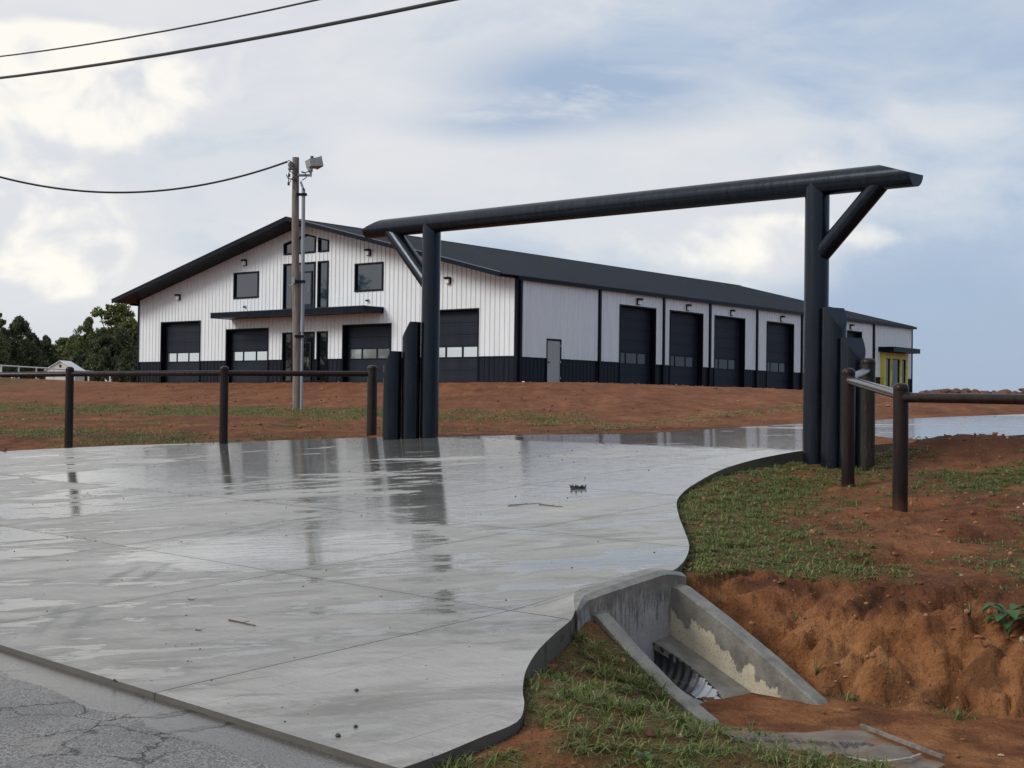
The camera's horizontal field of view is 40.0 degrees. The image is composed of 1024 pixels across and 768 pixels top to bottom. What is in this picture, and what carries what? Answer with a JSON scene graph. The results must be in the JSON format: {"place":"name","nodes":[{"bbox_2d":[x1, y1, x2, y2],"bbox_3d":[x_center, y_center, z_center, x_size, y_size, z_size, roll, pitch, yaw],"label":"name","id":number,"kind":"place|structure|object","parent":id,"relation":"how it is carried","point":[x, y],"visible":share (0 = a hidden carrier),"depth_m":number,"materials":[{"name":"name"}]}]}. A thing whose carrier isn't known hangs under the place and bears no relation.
{"place":"outdoors","nodes":[
{"label":"outdoors","id":0,"kind":"place"},
{"bbox_2d":[0,0,318,56],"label":"power line","id":1,"kind":"object","parent":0,"point":[286,6],"visible":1,"depth_m":15.10,"materials":[{"name":"black rubber"}]},
{"bbox_2d":[0,650,372,767],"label":"road","id":2,"kind":"structure","parent":0,"point":[52,717],"depth_m":6.57,"materials":[{"name":"grey asphalt"}]},
{"bbox_2d":[0,0,457,78],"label":"power line","id":3,"kind":"object","parent":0,"point":[403,9],"visible":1,"depth_m":12.11,"materials":[{"name":"black rubber"}]},
{"bbox_2d":[0,401,625,446],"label":"grass","id":4,"kind":"structure","parent":0,"point":[250,408],"depth_m":36.79,"materials":[{"name":"green plant"}]},
{"bbox_2d":[0,414,1023,767],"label":"driveway","id":5,"kind":"structure","parent":0,"point":[496,582],"depth_m":11.43,"materials":[{"name":"concrete"}]},
{"bbox_2d":[228,619,255,625],"bbox_3d":[-1.728,1.535,9.080,0.040,0.020,0.315,2,-1,-44],"label":"twig","id":6,"kind":"object","parent":5,"relation":"on","point":[241,622],"visible":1,"depth_m":9.08,"materials":[{"name":"wood"}]},
{"bbox_2d":[13,436,936,721],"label":"gravel specks","id":7,"kind":"object","parent":5,"relation":"on","point":[413,506],"visible":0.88,"depth_m":15.02,"materials":[{"name":"gravel"}]},
{"bbox_2d":[875,436,915,442],"bbox_3d":[5.340,0.842,21.290,1.998,0.143,0.835,1,-1,6],"label":"dirt spill","id":8,"kind":"object","parent":5,"relation":"on","point":[882,440],"visible":0.17,"depth_m":21.00,"materials":[{"name":"red soil"}]},
{"bbox_2d":[0,378,1023,767],"bbox_3d":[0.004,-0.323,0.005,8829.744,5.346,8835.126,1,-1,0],"label":"ground","id":9,"kind":"structure","parent":0,"point":[890,638],"depth_m":10.85,"materials":[{"name":"red soil"}]},
{"bbox_2d":[0,313,11,361],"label":"oak tree","id":10,"kind":"object","parent":9,"relation":"on","point":[5,348],"visible":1,"depth_m":112.25,"materials":[{"name":"green plant"}]},
{"bbox_2d":[0,327,27,377],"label":"cedar tree","id":11,"kind":"object","parent":9,"relation":"on","point":[5,333],"visible":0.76,"depth_m":137.81,"materials":[{"name":"green plant"}]},
{"bbox_2d":[4,315,45,378],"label":"cedar tree","id":12,"kind":"object","parent":9,"relation":"on","point":[19,328],"visible":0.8,"depth_m":139.72,"materials":[{"name":"green plant"}]},
{"bbox_2d":[25,332,52,378],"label":"cedar tree","id":13,"kind":"object","parent":9,"relation":"on","point":[41,344],"visible":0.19,"depth_m":145.92,"materials":[{"name":"green plant"}]},
{"bbox_2d":[27,335,59,378],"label":"cedar tree","id":14,"kind":"object","parent":9,"relation":"on","point":[48,346],"visible":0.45,"depth_m":149.69,"materials":[{"name":"green plant"}]},
{"bbox_2d":[0,365,110,381],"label":"white pipe fence","id":15,"kind":"object","parent":9,"relation":"on","point":[54,369],"visible":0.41,"depth_m":113.97,"materials":[{"name":"white metal"}]},
{"bbox_2d":[48,340,75,362],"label":"oak tree","id":16,"kind":"object","parent":9,"relation":"on","point":[56,346],"visible":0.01,"depth_m":173.46,"materials":[{"name":"green plant"}]},
{"bbox_2d":[44,360,85,380],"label":"white shed","id":17,"kind":"structure","parent":9,"relation":"on","point":[60,364],"depth_m":128.12,"materials":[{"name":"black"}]},
{"bbox_2d":[52,334,86,358],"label":"oak tree","id":18,"kind":"object","parent":9,"relation":"on","point":[63,341],"visible":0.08,"depth_m":159.28,"materials":[{"name":"green plant"}]},
{"bbox_2d":[58,316,99,380],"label":"cedar tree","id":19,"kind":"object","parent":9,"relation":"on","point":[88,331],"visible":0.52,"depth_m":142.34,"materials":[{"name":"green plant"}]},
{"bbox_2d":[70,349,88,380],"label":"bush","id":20,"kind":"object","parent":9,"relation":"on","point":[79,357],"visible":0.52,"depth_m":138.50,"materials":[{"name":"green plant"}]},
{"bbox_2d":[81,327,118,380],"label":"cedar tree","id":21,"kind":"object","parent":9,"relation":"on","point":[103,336],"visible":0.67,"depth_m":135.55,"materials":[{"name":"green plant"}]},
{"bbox_2d":[86,347,115,381],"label":"bush","id":22,"kind":"object","parent":9,"relation":"on","point":[104,360],"visible":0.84,"depth_m":133.68,"materials":[{"name":"green plant"}]},
{"bbox_2d":[87,325,136,379],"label":"cedar tree","id":23,"kind":"object","parent":9,"relation":"on","point":[120,334],"visible":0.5,"depth_m":137.49,"materials":[{"name":"green plant"}]},
{"bbox_2d":[90,303,134,381],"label":"oak tree","id":24,"kind":"object","parent":9,"relation":"on","point":[118,311],"visible":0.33,"depth_m":149.12,"materials":[{"name":"green plant"}]},
{"bbox_2d":[107,349,136,382],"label":"bush","id":25,"kind":"object","parent":9,"relation":"on","point":[125,362],"visible":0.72,"depth_m":130.68,"materials":[{"name":"green plant"}]},
{"bbox_2d":[116,316,137,361],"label":"oak tree","id":26,"kind":"object","parent":9,"relation":"on","point":[130,325],"visible":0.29,"depth_m":145.60,"materials":[{"name":"green plant"}]},
{"bbox_2d":[0,365,377,447],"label":"pipe fence","id":27,"kind":"object","parent":9,"relation":"on","point":[224,373],"visible":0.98,"depth_m":25.91,"materials":[{"name":"brown metal"}]},
{"bbox_2d":[286,156,323,409],"bbox_3d":[-6.216,-2.867,41.995,1.118,7.885,0.518,1,-1,0],"label":"utility pole","id":28,"kind":"object","parent":9,"relation":"on","point":[298,320],"visible":0.95,"depth_m":41.94,"materials":[{"name":"grey wood"}]},
{"bbox_2d":[0,161,287,193],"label":"service cable","id":29,"kind":"object","parent":28,"relation":"attached to","point":[186,187],"visible":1,"depth_m":41.98,"materials":[{"name":"black plastic"}]},
{"bbox_2d":[1,381,995,449],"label":"dirt clods","id":30,"kind":"object","parent":9,"relation":"on","point":[592,428],"visible":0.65,"depth_m":41.48,"materials":[{"name":"soil"}]},
{"bbox_2d":[111,216,920,392],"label":"metal building","id":31,"kind":"structure","parent":9,"relation":"on","point":[509,316],"depth_m":76.73,"materials":[{"name":"white metal"}]},
{"bbox_2d":[160,320,200,382],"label":"overhead door","id":32,"kind":"structure","parent":31,"relation":"in","point":[180,341],"depth_m":83.17,"materials":[{"name":"black metal"}]},
{"bbox_2d":[233,271,258,298],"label":"window","id":33,"kind":"structure","parent":31,"relation":"in","point":[245,284],"depth_m":79.24,"materials":[{"name":"grey glass"}]},
{"bbox_2d":[225,328,268,381],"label":"overhead door","id":34,"kind":"structure","parent":31,"relation":"in","point":[246,349],"depth_m":79.42,"materials":[{"name":"black metal"}]},
{"bbox_2d":[282,263,291,308],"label":"window","id":35,"kind":"structure","parent":31,"relation":"in","point":[287,268],"depth_m":77.11,"materials":[{"name":"grey glass"}]},
{"bbox_2d":[283,240,291,254],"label":"window","id":36,"kind":"structure","parent":31,"relation":"in","point":[287,247],"depth_m":77.11,"materials":[{"name":"grey glass"}]},
{"bbox_2d":[299,234,315,253],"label":"window","id":37,"kind":"structure","parent":31,"relation":"in","point":[310,240],"depth_m":76.08,"materials":[{"name":"grey glass"}]},
{"bbox_2d":[299,262,315,307],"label":"door","id":38,"kind":"structure","parent":31,"relation":"in","point":[310,267],"depth_m":75.98,"materials":[{"name":"grey glass"}]},
{"bbox_2d":[317,260,328,307],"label":"window","id":39,"kind":"structure","parent":31,"relation":"in","point":[322,266],"depth_m":75.36,"materials":[{"name":"grey glass"}]},
{"bbox_2d":[318,237,328,251],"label":"window","id":40,"kind":"structure","parent":31,"relation":"in","point":[323,244],"depth_m":75.36,"materials":[{"name":"grey glass"}]},
{"bbox_2d":[341,323,391,381],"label":"overhead door","id":41,"kind":"structure","parent":31,"relation":"in","point":[363,345],"depth_m":73.63,"materials":[{"name":"black metal"}]},
{"bbox_2d":[354,262,383,291],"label":"window","id":42,"kind":"structure","parent":31,"relation":"in","point":[367,276],"depth_m":73.20,"materials":[{"name":"grey glass"}]},
{"bbox_2d":[439,308,478,381],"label":"overhead door","id":43,"kind":"structure","parent":31,"relation":"in","point":[459,328],"depth_m":69.56,"materials":[{"name":"black metal"}]},
{"bbox_2d":[545,338,561,381],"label":"walk door","id":44,"kind":"structure","parent":31,"relation":"in","point":[553,347],"depth_m":69.15,"materials":[{"name":"white metal"}]},
{"bbox_2d":[619,304,656,384],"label":"overhead door","id":45,"kind":"structure","parent":31,"relation":"in","point":[637,324],"depth_m":75.50,"materials":[{"name":"black metal"}]},
{"bbox_2d":[669,310,703,385],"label":"overhead door","id":46,"kind":"structure","parent":31,"relation":"in","point":[686,328],"depth_m":79.30,"materials":[{"name":"black metal"}]},
{"bbox_2d":[713,315,745,386],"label":"overhead door","id":47,"kind":"structure","parent":31,"relation":"in","point":[729,332],"depth_m":83.07,"materials":[{"name":"black metal"}]},
{"bbox_2d":[766,321,793,389],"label":"overhead door","id":48,"kind":"structure","parent":31,"relation":"in","point":[780,336],"depth_m":87.95,"materials":[{"name":"black metal"}]},
{"bbox_2d":[847,330,861,337],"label":"overhead door","id":49,"kind":"structure","parent":31,"relation":"in","point":[851,334],"depth_m":96.19,"materials":[{"name":"black metal"}]},
{"bbox_2d":[362,165,922,469],"bbox_3d":[1.036,-0.739,21.826,0.797,4.600,11.396,2,-1,-43],"label":"pipe gateway","id":50,"kind":"object","parent":9,"relation":"on","point":[832,351],"visible":0.73,"depth_m":19.82,"materials":[{"name":"black paint"}]},
{"bbox_2d":[631,751,656,763],"bbox_3d":[0.576,1.647,6.160,0.118,0.079,0.116,0,-1,30],"label":"broadleaf weed","id":51,"kind":"object","parent":9,"relation":"on","point":[648,757],"visible":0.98,"depth_m":6.16,"materials":[{"name":"green plant"}]},
{"bbox_2d":[525,403,802,428],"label":"grass","id":52,"kind":"structure","parent":9,"relation":"on","point":[608,425],"depth_m":31.36,"materials":[{"name":"green plant"}]},
{"bbox_2d":[574,568,828,724],"bbox_3d":[0.339,1.883,10.046,1.424,1.168,3.812,2,-1,-40],"label":"culvert end","id":53,"kind":"object","parent":9,"relation":"on","point":[672,625],"visible":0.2,"depth_m":9.51,"materials":[{"name":"concrete"}]},
{"bbox_2d":[429,624,991,767],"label":"grass","id":54,"kind":"structure","parent":9,"relation":"on","point":[685,720],"depth_m":6.66,"materials":[{"name":"green plant"}]},
{"bbox_2d":[706,730,725,750],"bbox_3d":[0.917,1.605,6.291,0.104,0.110,0.076,0,-1,38],"label":"grass clump","id":55,"kind":"object","parent":9,"relation":"on","point":[714,739],"visible":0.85,"depth_m":6.31,"materials":[{"name":"green plant"}]},
{"bbox_2d":[452,432,1023,767],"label":"soil crumbs","id":56,"kind":"object","parent":9,"relation":"on","point":[649,733],"visible":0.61,"depth_m":10.81,"materials":[{"name":"soil"}]},
{"bbox_2d":[544,435,1021,762],"bbox_3d":[3.696,1.384,14.394,4.455,1.607,18.168,0,-1,23],"label":"straw","id":57,"kind":"object","parent":9,"relation":"on","point":[843,555],"visible":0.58,"depth_m":10.56,"materials":[{"name":"beige plant"}]},
{"bbox_2d":[812,658,822,675],"bbox_3d":[2.070,1.881,9.407,0.175,0.139,0.169,0,-1,37],"label":"grass clump","id":58,"kind":"object","parent":9,"relation":"on","point":[816,670],"visible":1,"depth_m":9.39,"materials":[{"name":"green plant"}]},
{"bbox_2d":[726,730,944,767],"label":"fabric sheet","id":59,"kind":"object","parent":9,"relation":"on","point":[853,741],"visible":0.73,"depth_m":7.90,"materials":[{"name":"beige fabric"}]},
{"bbox_2d":[859,724,945,758],"bbox_3d":[2.183,2.002,7.909,0.024,0.023,0.767,1,-1,-20],"label":"wood stake","id":60,"kind":"object","parent":59,"relation":"on","point":[906,742],"visible":1,"depth_m":7.87,"materials":[{"name":"beige wood"}]},
{"bbox_2d":[677,447,1023,601],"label":"grass","id":61,"kind":"structure","parent":9,"relation":"on","point":[775,467],"depth_m":13.70,"materials":[{"name":"green plant"}]},
{"bbox_2d":[841,358,1023,511],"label":"pipe fence","id":62,"kind":"object","parent":9,"relation":"on","point":[901,395],"visible":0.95,"depth_m":15.02,"materials":[{"name":"metal"}]},
{"bbox_2d":[962,601,973,616],"bbox_3d":[3.111,1.517,9.541,0.116,0.132,0.162,2,-1,-42],"label":"grass clump","id":63,"kind":"object","parent":9,"relation":"on","point":[969,608],"visible":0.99,"depth_m":9.55,"materials":[{"name":"green plant"}]},
{"bbox_2d":[918,388,1023,393],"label":"spoil heap","id":64,"kind":"object","parent":9,"relation":"on","point":[967,390],"visible":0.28,"depth_m":76.40,"materials":[{"name":"brown soil"}]},
{"bbox_2d":[980,602,1023,634],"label":"broadleaf weed","id":65,"kind":"object","parent":9,"relation":"on","point":[1014,614],"visible":0.99,"depth_m":9.34,"materials":[{"name":"green plant"}]},
{"bbox_2d":[0,0,1023,392],"label":"sky","id":66,"kind":"structure","parent":0,"point":[460,105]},
{"bbox_2d":[570,484,586,488],"bbox_3d":[0.744,1.153,15.880,0.198,0.046,0.196,1,-1,0],"label":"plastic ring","id":67,"kind":"object","parent":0,"point":[577,487],"visible":1,"depth_m":15.81,"materials":[{"name":"black plastic"}]}
]}

